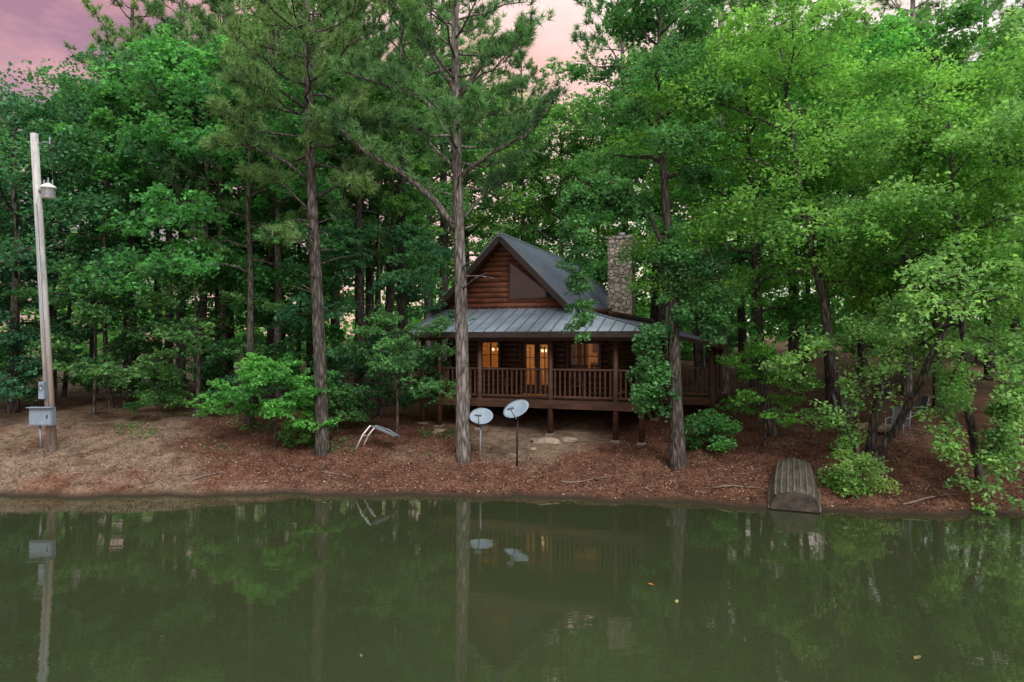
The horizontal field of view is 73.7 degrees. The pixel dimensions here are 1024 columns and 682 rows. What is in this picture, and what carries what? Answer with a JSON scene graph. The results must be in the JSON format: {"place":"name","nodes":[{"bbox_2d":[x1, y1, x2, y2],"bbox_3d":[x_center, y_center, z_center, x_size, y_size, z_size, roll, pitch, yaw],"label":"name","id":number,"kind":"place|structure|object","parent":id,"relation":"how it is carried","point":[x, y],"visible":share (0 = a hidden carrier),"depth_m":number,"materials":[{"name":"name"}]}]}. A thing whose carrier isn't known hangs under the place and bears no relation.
{"place":"outdoors","nodes":[
{"label":"outdoors","id":0,"kind":"place"},
{"bbox_2d":[0,493,1023,681],"bbox_3d":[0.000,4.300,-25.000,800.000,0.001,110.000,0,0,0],"label":"water","id":1,"kind":"structure","parent":0,"point":[281,587],"depth_m":11.67,"materials":[{"name":"liquid"}]},
{"bbox_2d":[0,335,1023,516],"bbox_3d":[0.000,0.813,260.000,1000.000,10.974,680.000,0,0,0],"label":"ground","id":2,"kind":"structure","parent":0,"point":[73,399],"depth_m":21.19,"materials":[{"name":"soil"}]},
{"bbox_2d":[0,93,53,300],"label":"broadleaf tree","id":3,"kind":"object","parent":2,"relation":"on","point":[2,146],"visible":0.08,"depth_m":30.01,"materials":[{"name":"green plant"}]},
{"bbox_2d":[0,329,55,404],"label":"sapling","id":4,"kind":"object","parent":2,"relation":"on","point":[10,339],"visible":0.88,"depth_m":24.41,"materials":[{"name":"green plant"}]},
{"bbox_2d":[0,174,59,317],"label":"broadleaf tree","id":5,"kind":"object","parent":2,"relation":"on","point":[29,273],"visible":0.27,"depth_m":27.50,"materials":[{"name":"green plant"}]},
{"bbox_2d":[26,133,57,451],"bbox_3d":[-14.352,-1.350,20.830,0.900,10.070,0.620,0,0,0],"label":"utility pole","id":6,"kind":"object","parent":2,"relation":"on","point":[44,415],"visible":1,"depth_m":20.89,"materials":[{"name":"grey wood"}]},
{"bbox_2d":[0,321,102,403],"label":"sapling","id":7,"kind":"object","parent":2,"relation":"on","point":[81,333],"visible":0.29,"depth_m":26.55,"materials":[{"name":"green plant"}]},
{"bbox_2d":[0,243,107,363],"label":"sapling","id":8,"kind":"object","parent":2,"relation":"on","point":[27,265],"visible":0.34,"depth_m":26.79,"materials":[{"name":"green plant"}]},
{"bbox_2d":[22,115,115,396],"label":"broadleaf tree","id":9,"kind":"object","parent":2,"relation":"on","point":[60,228],"visible":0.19,"depth_m":28.44,"materials":[{"name":"green plant"}]},
{"bbox_2d":[0,91,157,413],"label":"broadleaf tree","id":10,"kind":"object","parent":2,"relation":"on","point":[15,263],"visible":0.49,"depth_m":25.31,"materials":[{"name":"green plant"}]},
{"bbox_2d":[0,75,164,392],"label":"broadleaf tree","id":11,"kind":"object","parent":2,"relation":"on","point":[62,186],"visible":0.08,"depth_m":28.38,"materials":[{"name":"green plant"}]},
{"bbox_2d":[0,74,173,387],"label":"broadleaf tree","id":12,"kind":"object","parent":2,"relation":"on","point":[52,311],"visible":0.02,"depth_m":30.82,"materials":[{"name":"green plant"}]},
{"bbox_2d":[1,253,185,414],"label":"sapling","id":13,"kind":"object","parent":2,"relation":"on","point":[90,315],"visible":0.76,"depth_m":23.95,"materials":[{"name":"green plant"}]},
{"bbox_2d":[41,78,157,408],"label":"broadleaf tree","id":14,"kind":"object","parent":2,"relation":"on","point":[109,121],"visible":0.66,"depth_m":25.65,"materials":[{"name":"green plant"}]},
{"bbox_2d":[63,0,177,379],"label":"pine tree","id":15,"kind":"object","parent":2,"relation":"on","point":[132,19],"visible":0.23,"depth_m":32.34,"materials":[{"name":"green plant"}]},
{"bbox_2d":[0,32,262,398],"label":"broadleaf tree","id":16,"kind":"object","parent":2,"relation":"on","point":[66,85],"visible":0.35,"depth_m":25.41,"materials":[{"name":"green plant"}]},
{"bbox_2d":[73,332,189,402],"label":"sapling","id":17,"kind":"object","parent":2,"relation":"on","point":[119,340],"visible":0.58,"depth_m":25.94,"materials":[{"name":"green plant"}]},
{"bbox_2d":[19,33,290,389],"bbox_3d":[-16.118,-5.321,31.212,9.978,15.709,9.151,0,0,-3],"label":"broadleaf tree","id":18,"kind":"object","parent":2,"relation":"on","point":[233,286],"visible":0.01,"depth_m":29.03,"materials":[{"name":"green plant"}]},
{"bbox_2d":[123,363,193,419],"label":"sapling","id":19,"kind":"object","parent":2,"relation":"on","point":[169,396],"visible":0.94,"depth_m":24.10,"materials":[{"name":"green plant"}]},
{"bbox_2d":[116,16,215,402],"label":"pine tree","id":20,"kind":"object","parent":2,"relation":"on","point":[167,344],"visible":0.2,"depth_m":27.14,"materials":[{"name":"green plant"}]},
{"bbox_2d":[48,23,312,404],"bbox_3d":[-11.883,-4.662,26.395,8.654,14.855,9.436,0,0,38],"label":"broadleaf tree","id":21,"kind":"object","parent":2,"relation":"on","point":[164,49],"visible":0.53,"depth_m":24.53,"materials":[{"name":"green plant"}]},
{"bbox_2d":[97,0,266,388],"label":"pine tree","id":22,"kind":"object","parent":2,"relation":"on","point":[155,7],"visible":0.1,"depth_m":30.86,"materials":[{"name":"green plant"}]},
{"bbox_2d":[97,241,304,419],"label":"sapling","id":23,"kind":"object","parent":2,"relation":"on","point":[193,326],"visible":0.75,"depth_m":23.82,"materials":[{"name":"green plant"}]},
{"bbox_2d":[124,0,281,406],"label":"pine tree","id":24,"kind":"object","parent":2,"relation":"on","point":[211,26],"visible":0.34,"depth_m":26.23,"materials":[{"name":"green plant"}]},
{"bbox_2d":[126,50,307,376],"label":"broadleaf tree","id":25,"kind":"object","parent":2,"relation":"on","point":[262,252],"visible":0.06,"depth_m":30.77,"materials":[{"name":"green plant"}]},
{"bbox_2d":[170,70,267,386],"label":"broadleaf tree","id":26,"kind":"object","parent":2,"relation":"on","point":[174,116],"visible":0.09,"depth_m":27.63,"materials":[{"name":"green plant"}]},
{"bbox_2d":[157,0,291,373],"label":"pine tree","id":27,"kind":"object","parent":2,"relation":"on","point":[230,335],"visible":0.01,"depth_m":33.84,"materials":[{"name":"green plant"}]},
{"bbox_2d":[183,340,283,415],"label":"sapling","id":28,"kind":"object","parent":2,"relation":"on","point":[216,352],"visible":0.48,"depth_m":25.18,"materials":[{"name":"green plant"}]},
{"bbox_2d":[129,50,348,426],"bbox_3d":[-9.505,-3.440,24.320,7.154,13.361,7.311,0,0,-25],"label":"broadleaf tree","id":29,"kind":"object","parent":2,"relation":"on","point":[209,264],"visible":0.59,"depth_m":23.50,"materials":[{"name":"green plant"}]},
{"bbox_2d":[170,0,344,386],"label":"pine tree","id":30,"kind":"object","parent":2,"relation":"on","point":[270,258],"visible":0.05,"depth_m":30.44,"materials":[{"name":"green plant"}]},
{"bbox_2d":[186,352,344,448],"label":"sapling","id":31,"kind":"object","parent":2,"relation":"on","point":[257,370],"visible":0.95,"depth_m":21.49,"materials":[{"name":"green plant"}]},
{"bbox_2d":[199,0,335,398],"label":"pine tree","id":32,"kind":"object","parent":2,"relation":"on","point":[303,214],"visible":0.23,"depth_m":26.40,"materials":[{"name":"green plant"}]},
{"bbox_2d":[181,259,356,392],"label":"sapling","id":33,"kind":"object","parent":2,"relation":"on","point":[336,336],"visible":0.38,"depth_m":26.21,"materials":[{"name":"green plant"}]},
{"bbox_2d":[160,5,384,381],"bbox_3d":[-11.504,-6.782,33.345,10.677,18.329,11.642,0,0,-31],"label":"broadleaf tree","id":34,"kind":"object","parent":2,"relation":"on","point":[282,259],"visible":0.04,"depth_m":31.47,"materials":[{"name":"green plant"}]},
{"bbox_2d":[111,406,455,457],"bbox_3d":[-7.587,2.964,25.383,11.475,1.631,8.189,0,0,0],"label":"ground cover","id":35,"kind":"object","parent":2,"relation":"on","point":[242,427],"visible":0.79,"depth_m":23.00,"materials":[{"name":"green plant"}]},
{"bbox_2d":[244,57,340,390],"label":"tree","id":36,"kind":"object","parent":2,"relation":"on","point":[271,217],"visible":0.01,"depth_m":30.73,"materials":[{"name":"green plant"}]},
{"bbox_2d":[276,423,314,448],"bbox_3d":[-6.995,3.114,22.341,1.633,0.943,1.557,0,0,41],"label":"shrub","id":37,"kind":"object","parent":2,"relation":"on","point":[305,438],"visible":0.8,"depth_m":22.05,"materials":[{"name":"green plant"}]},
{"bbox_2d":[197,0,419,456],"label":"pine tree","id":38,"kind":"object","parent":2,"relation":"on","point":[306,77],"visible":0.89,"depth_m":21.19,"materials":[{"name":"green plant"}]},
{"bbox_2d":[260,0,372,389],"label":"pine tree","id":39,"kind":"object","parent":2,"relation":"on","point":[308,344],"visible":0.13,"depth_m":28.77,"materials":[{"name":"green plant"}]},
{"bbox_2d":[280,0,385,385],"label":"pine tree","id":40,"kind":"object","parent":2,"relation":"on","point":[337,293],"visible":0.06,"depth_m":31.84,"materials":[{"name":"green plant"}]},
{"bbox_2d":[304,382,367,435],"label":"sapling","id":41,"kind":"object","parent":2,"relation":"on","point":[339,410],"visible":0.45,"depth_m":23.33,"materials":[{"name":"green plant"}]},
{"bbox_2d":[234,43,449,371],"bbox_3d":[-9.806,-7.088,36.934,12.051,18.558,12.715,0,0,14],"label":"broadleaf tree","id":42,"kind":"object","parent":2,"relation":"on","point":[347,294],"visible":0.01,"depth_m":36.77,"materials":[{"name":"green plant"}]},
{"bbox_2d":[287,342,400,424],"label":"sapling","id":43,"kind":"object","parent":2,"relation":"on","point":[340,380],"visible":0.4,"depth_m":24.32,"materials":[{"name":"green plant"}]},
{"bbox_2d":[264,67,448,386],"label":"broadleaf tree","id":44,"kind":"object","parent":2,"relation":"on","point":[371,243],"visible":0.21,"depth_m":29.15,"materials":[{"name":"green plant"}]},
{"bbox_2d":[313,0,422,414],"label":"pine tree","id":45,"kind":"object","parent":2,"relation":"on","point":[374,56],"visible":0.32,"depth_m":26.37,"materials":[{"name":"green plant"}]},
{"bbox_2d":[265,212,478,415],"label":"sapling","id":46,"kind":"object","parent":2,"relation":"on","point":[413,277],"visible":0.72,"depth_m":25.00,"materials":[{"name":"green plant"}]},
{"bbox_2d":[321,63,429,388],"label":"broadleaf tree","id":47,"kind":"object","parent":2,"relation":"on","point":[416,219],"visible":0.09,"depth_m":31.59,"materials":[{"name":"green plant"}]},
{"bbox_2d":[323,61,448,406],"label":"broadleaf tree","id":48,"kind":"object","parent":2,"relation":"on","point":[393,201],"visible":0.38,"depth_m":27.36,"materials":[{"name":"green plant"}]},
{"bbox_2d":[311,2,466,380],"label":"pine tree","id":49,"kind":"object","parent":2,"relation":"on","point":[369,298],"visible":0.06,"depth_m":34.84,"materials":[{"name":"green plant"}]},
{"bbox_2d":[326,301,470,436],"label":"sapling","id":50,"kind":"object","parent":2,"relation":"on","point":[386,367],"visible":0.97,"depth_m":23.12,"materials":[{"name":"green plant"}]},
{"bbox_2d":[318,79,479,377],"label":"broadleaf tree","id":51,"kind":"object","parent":2,"relation":"on","point":[431,214],"visible":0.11,"depth_m":33.86,"materials":[{"name":"green plant"}]},
{"bbox_2d":[336,0,469,397],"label":"pine tree","id":52,"kind":"object","parent":2,"relation":"on","point":[401,299],"visible":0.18,"depth_m":28.86,"materials":[{"name":"green plant"}]},
{"bbox_2d":[391,354,455,420],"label":"sapling","id":53,"kind":"object","parent":2,"relation":"on","point":[406,399],"visible":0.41,"depth_m":25.04,"materials":[{"name":"green plant"}]},
{"bbox_2d":[374,46,519,356],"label":"broadleaf tree","id":54,"kind":"object","parent":2,"relation":"on","point":[480,245],"visible":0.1,"depth_m":38.64,"materials":[{"name":"green plant"}]},
{"bbox_2d":[386,0,508,373],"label":"pine tree","id":55,"kind":"object","parent":2,"relation":"on","point":[467,177],"visible":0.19,"depth_m":36.86,"materials":[{"name":"green plant"}]},
{"bbox_2d":[327,0,570,463],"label":"pine tree","id":56,"kind":"object","parent":2,"relation":"on","point":[506,45],"visible":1,"depth_m":21.07,"materials":[{"name":"green plant"}]},
{"bbox_2d":[392,0,508,361],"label":"pine tree","id":57,"kind":"object","parent":2,"relation":"on","point":[444,240],"visible":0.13,"depth_m":38.72,"materials":[{"name":"green plant"}]},
{"bbox_2d":[381,78,559,307],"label":"broadleaf tree","id":58,"kind":"object","parent":2,"relation":"on","point":[496,214],"visible":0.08,"depth_m":40.93,"materials":[{"name":"green plant"}]},
{"bbox_2d":[469,408,492,461],"bbox_3d":[-0.954,2.955,21.024,0.736,1.701,0.877,0,0,0],"label":"satellite dish","id":59,"kind":"object","parent":2,"relation":"on","point":[479,416],"visible":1,"depth_m":21.20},
{"bbox_2d":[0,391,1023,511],"bbox_3d":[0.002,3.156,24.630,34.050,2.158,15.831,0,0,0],"label":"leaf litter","id":60,"kind":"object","parent":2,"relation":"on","point":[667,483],"visible":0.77,"depth_m":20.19,"materials":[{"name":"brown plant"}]},
{"bbox_2d":[0,175,1023,370],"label":"woods","id":61,"kind":"object","parent":2,"relation":"on","point":[686,347],"visible":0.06,"depth_m":46.34,"materials":[{"name":"green plant"}]},
{"bbox_2d":[448,112,576,283],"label":"broadleaf tree","id":62,"kind":"object","parent":2,"relation":"on","point":[549,240],"visible":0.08,"depth_m":44.26,"materials":[{"name":"green plant"}]},
{"bbox_2d":[503,400,528,465],"bbox_3d":[0.122,2.840,20.741,0.782,2.059,0.957,0,0,0],"label":"satellite dish","id":63,"kind":"object","parent":2,"relation":"on","point":[516,409],"visible":1,"depth_m":20.88,"materials":[{"name":"white metal"}]},
{"bbox_2d":[479,47,559,241],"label":"pine tree","id":64,"kind":"object","parent":2,"relation":"on","point":[533,74],"visible":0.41,"depth_m":41.43,"materials":[{"name":"green plant"}]},
{"bbox_2d":[474,93,634,284],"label":"broadleaf tree","id":65,"kind":"object","parent":2,"relation":"on","point":[556,119],"visible":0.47,"depth_m":38.45,"materials":[{"name":"green plant"}]},
{"bbox_2d":[406,231,728,445],"bbox_3d":[3.709,-0.536,29.620,10.710,8.128,14.605,0,0,20],"label":"log cabin","id":66,"kind":"object","parent":2,"relation":"on","point":[517,302],"visible":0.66,"depth_m":25.24,"materials":[{"name":"brown wood"}]},
{"bbox_2d":[482,341,502,367],"bbox_3d":[-0.829,0.527,26.219,1.020,1.095,0.340,0,0,20],"label":"window","id":67,"kind":"structure","parent":66,"relation":"in","point":[499,342],"depth_m":25.99,"materials":[{"name":"brown wood"}]},
{"bbox_2d":[522,342,536,393],"bbox_3d":[0.671,1.010,25.682,0.575,1.980,0.090,0,0,20],"label":"door","id":68,"kind":"structure","parent":66,"relation":"in","point":[523,343],"depth_m":25.70,"materials":[{"name":"brown wood"}]},
{"bbox_2d":[508,259,553,299],"bbox_3d":[0.741,-2.340,25.563,1.900,1.560,0.080,0,0,20],"label":"gable window","id":69,"kind":"structure","parent":66,"relation":"in","point":[521,286],"depth_m":25.68,"materials":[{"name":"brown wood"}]},
{"bbox_2d":[537,342,547,394],"bbox_3d":[1.220,1.010,25.483,0.575,1.980,0.090,0,0,20],"label":"door","id":70,"kind":"structure","parent":66,"relation":"in","point":[538,343],"depth_m":25.54,"materials":[{"name":"brown wood"}]},
{"bbox_2d":[568,365,585,395],"bbox_3d":[2.338,1.453,24.398,0.560,1.137,0.605,0,0,14],"label":"porch chair","id":71,"kind":"object","parent":66,"relation":"on","point":[572,373],"visible":0.6,"depth_m":24.62,"materials":[{"name":"brown wood"}]},
{"bbox_2d":[576,344,586,367],"bbox_3d":[2.751,1.000,29.034,0.900,1.900,0.060,0,0,20],"label":"inner door","id":72,"kind":"structure","parent":66,"relation":"in","point":[579,347],"depth_m":28.93,"materials":[{"name":"brown wood"}]},
{"bbox_2d":[565,342,602,371],"bbox_3d":[2.649,0.562,24.953,1.420,1.085,0.340,0,0,20],"label":"window","id":73,"kind":"structure","parent":66,"relation":"in","point":[568,356],"depth_m":24.94,"materials":[{"name":"brown wood"}]},
{"bbox_2d":[525,132,678,317],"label":"broadleaf tree","id":74,"kind":"object","parent":2,"relation":"on","point":[605,242],"visible":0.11,"depth_m":42.84,"materials":[{"name":"green plant"}]},
{"bbox_2d":[544,0,668,234],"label":"pine tree","id":75,"kind":"object","parent":2,"relation":"on","point":[583,36],"visible":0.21,"depth_m":37.62,"materials":[{"name":"green plant"}]},
{"bbox_2d":[539,0,756,469],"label":"vine covered tree","id":76,"kind":"object","parent":2,"relation":"on","point":[620,197],"visible":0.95,"depth_m":20.00,"materials":[{"name":"green plant"}]},
{"bbox_2d":[554,45,750,322],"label":"broadleaf tree","id":77,"kind":"object","parent":2,"relation":"on","point":[653,305],"visible":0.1,"depth_m":36.81,"materials":[{"name":"green plant"}]},
{"bbox_2d":[561,59,750,364],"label":"broadleaf tree","id":78,"kind":"object","parent":2,"relation":"on","point":[604,267],"visible":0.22,"depth_m":28.99,"materials":[{"name":"green plant"}]},
{"bbox_2d":[603,1,714,360],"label":"pine tree","id":79,"kind":"object","parent":2,"relation":"on","point":[612,82],"visible":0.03,"depth_m":43.77,"materials":[{"name":"green plant"}]},
{"bbox_2d":[647,95,737,380],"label":"broadleaf tree","id":80,"kind":"object","parent":2,"relation":"on","point":[695,351],"visible":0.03,"depth_m":32.88,"materials":[{"name":"green plant"}]},
{"bbox_2d":[579,37,810,374],"bbox_3d":[9.964,-6.875,36.238,11.422,17.983,10.476,0,0,23],"label":"broadleaf tree","id":81,"kind":"object","parent":2,"relation":"on","point":[701,354],"visible":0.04,"depth_m":35.49,"materials":[{"name":"green plant"}]},
{"bbox_2d":[684,408,742,453],"bbox_3d":[6.102,2.874,21.174,2.225,1.509,2.332,0,0,0],"label":"shrub","id":82,"kind":"object","parent":2,"relation":"on","point":[718,421],"visible":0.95,"depth_m":21.05,"materials":[{"name":"green plant"}]},
{"bbox_2d":[629,0,798,393],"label":"pine tree","id":83,"kind":"object","parent":2,"relation":"on","point":[725,380],"visible":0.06,"depth_m":29.86,"materials":[{"name":"green plant"}]},
{"bbox_2d":[645,257,787,366],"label":"sapling","id":84,"kind":"object","parent":2,"relation":"on","point":[731,337],"visible":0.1,"depth_m":37.67,"materials":[{"name":"green plant"}]},
{"bbox_2d":[641,24,830,376],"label":"broadleaf tree","id":85,"kind":"object","parent":2,"relation":"on","point":[742,334],"depth_m":34.81,"materials":[{"name":"green plant"}]},
{"bbox_2d":[606,0,906,437],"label":"broadleaf tree","id":86,"kind":"object","parent":2,"relation":"on","point":[742,198],"visible":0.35,"depth_m":21.02,"materials":[{"name":"green plant"}]},
{"bbox_2d":[703,0,812,386],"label":"pine tree","id":87,"kind":"object","parent":2,"relation":"on","point":[753,381],"visible":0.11,"depth_m":30.78,"materials":[{"name":"green plant"}]},
{"bbox_2d":[715,333,825,446],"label":"sapling","id":88,"kind":"object","parent":2,"relation":"on","point":[754,352],"visible":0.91,"depth_m":21.17,"materials":[{"name":"green plant"}]},
{"bbox_2d":[768,457,820,512],"bbox_3d":[7.613,3.706,18.434,1.276,0.559,2.878,0,12,22],"label":"upturned boat","id":89,"kind":"object","parent":2,"relation":"on","point":[791,477],"visible":1,"depth_m":17.51,"materials":[{"name":"metal"}]},
{"bbox_2d":[728,0,864,382],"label":"pine tree","id":90,"kind":"object","parent":2,"relation":"on","point":[793,344],"visible":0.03,"depth_m":32.80,"materials":[{"name":"green plant"}]},
{"bbox_2d":[756,36,866,398],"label":"broadleaf tree","id":91,"kind":"object","parent":2,"relation":"on","point":[807,330],"visible":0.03,"depth_m":28.29,"materials":[{"name":"green plant"}]},
{"bbox_2d":[622,0,1023,499],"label":"multi stem tree","id":92,"kind":"object","parent":2,"relation":"on","point":[954,84],"visible":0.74,"depth_m":18.70,"materials":[{"name":"green plant"}]},
{"bbox_2d":[672,8,997,418],"bbox_3d":[11.519,-4.332,25.175,10.172,14.846,9.641,0,0,-23],"label":"broadleaf tree","id":93,"kind":"object","parent":2,"relation":"on","point":[885,36],"visible":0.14,"depth_m":23.17,"materials":[{"name":"green plant"}]},
{"bbox_2d":[739,11,982,381],"bbox_3d":[17.053,-6.719,32.798,11.422,17.983,10.476,0,0,-27],"label":"broadleaf tree","id":94,"kind":"object","parent":2,"relation":"on","point":[861,347],"depth_m":32.77,"materials":[{"name":"green plant"}]},
{"bbox_2d":[825,447,902,498],"bbox_3d":[9.222,3.527,17.869,1.749,1.414,1.668,0,0,33],"label":"shrub","id":95,"kind":"object","parent":2,"relation":"on","point":[869,465],"visible":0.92,"depth_m":17.70,"materials":[{"name":"green plant"}]},
{"bbox_2d":[840,300,931,364],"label":"sapling","id":96,"kind":"object","parent":2,"relation":"on","point":[872,347],"visible":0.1,"depth_m":34.31,"materials":[{"name":"green plant"}]},
{"bbox_2d":[756,95,1023,515],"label":"broadleaf tree","id":97,"kind":"object","parent":2,"relation":"on","point":[1005,408],"visible":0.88,"depth_m":17.39,"materials":[{"name":"green plant"}]},
{"bbox_2d":[831,61,951,399],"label":"broadleaf tree","id":98,"kind":"object","parent":2,"relation":"on","point":[888,388],"visible":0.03,"depth_m":27.86,"materials":[{"name":"green plant"}]},
{"bbox_2d":[885,405,910,438],"bbox_3d":[12.578,2.635,22.228,0.664,0.999,0.569,0,0,-38],"label":"lawn chair","id":99,"kind":"object","parent":2,"relation":"on","point":[897,409],"visible":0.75,"depth_m":22.40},
{"bbox_2d":[817,0,1023,410],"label":"broadleaf tree","id":100,"kind":"object","parent":2,"relation":"on","point":[959,13],"visible":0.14,"depth_m":25.07,"materials":[{"name":"green plant"}]},
{"bbox_2d":[838,0,1005,395],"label":"pine tree","id":101,"kind":"object","parent":2,"relation":"on","point":[906,383],"visible":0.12,"depth_m":28.74,"materials":[{"name":"green plant"}]},
{"bbox_2d":[867,256,1004,365],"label":"sapling","id":102,"kind":"object","parent":2,"relation":"on","point":[942,319],"visible":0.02,"depth_m":34.20,"materials":[{"name":"green plant"}]},
{"bbox_2d":[882,7,1023,373],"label":"broadleaf tree","id":103,"kind":"object","parent":2,"relation":"on","point":[1003,30],"visible":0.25,"depth_m":21.34,"materials":[{"name":"green plant"}]},
{"bbox_2d":[890,34,1021,391],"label":"broadleaf tree","id":104,"kind":"object","parent":2,"relation":"on","point":[1013,325],"visible":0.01,"depth_m":28.83,"materials":[{"name":"green plant"}]},
{"bbox_2d":[940,0,1023,380],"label":"pine tree","id":105,"kind":"object","parent":2,"relation":"on","point":[990,364],"visible":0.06,"depth_m":32.79,"materials":[{"name":"green plant"}]},
{"bbox_2d":[0,0,1023,335],"label":"sky","id":106,"kind":"structure","parent":0,"point":[32,30],"materials":[{"name":"pink"}]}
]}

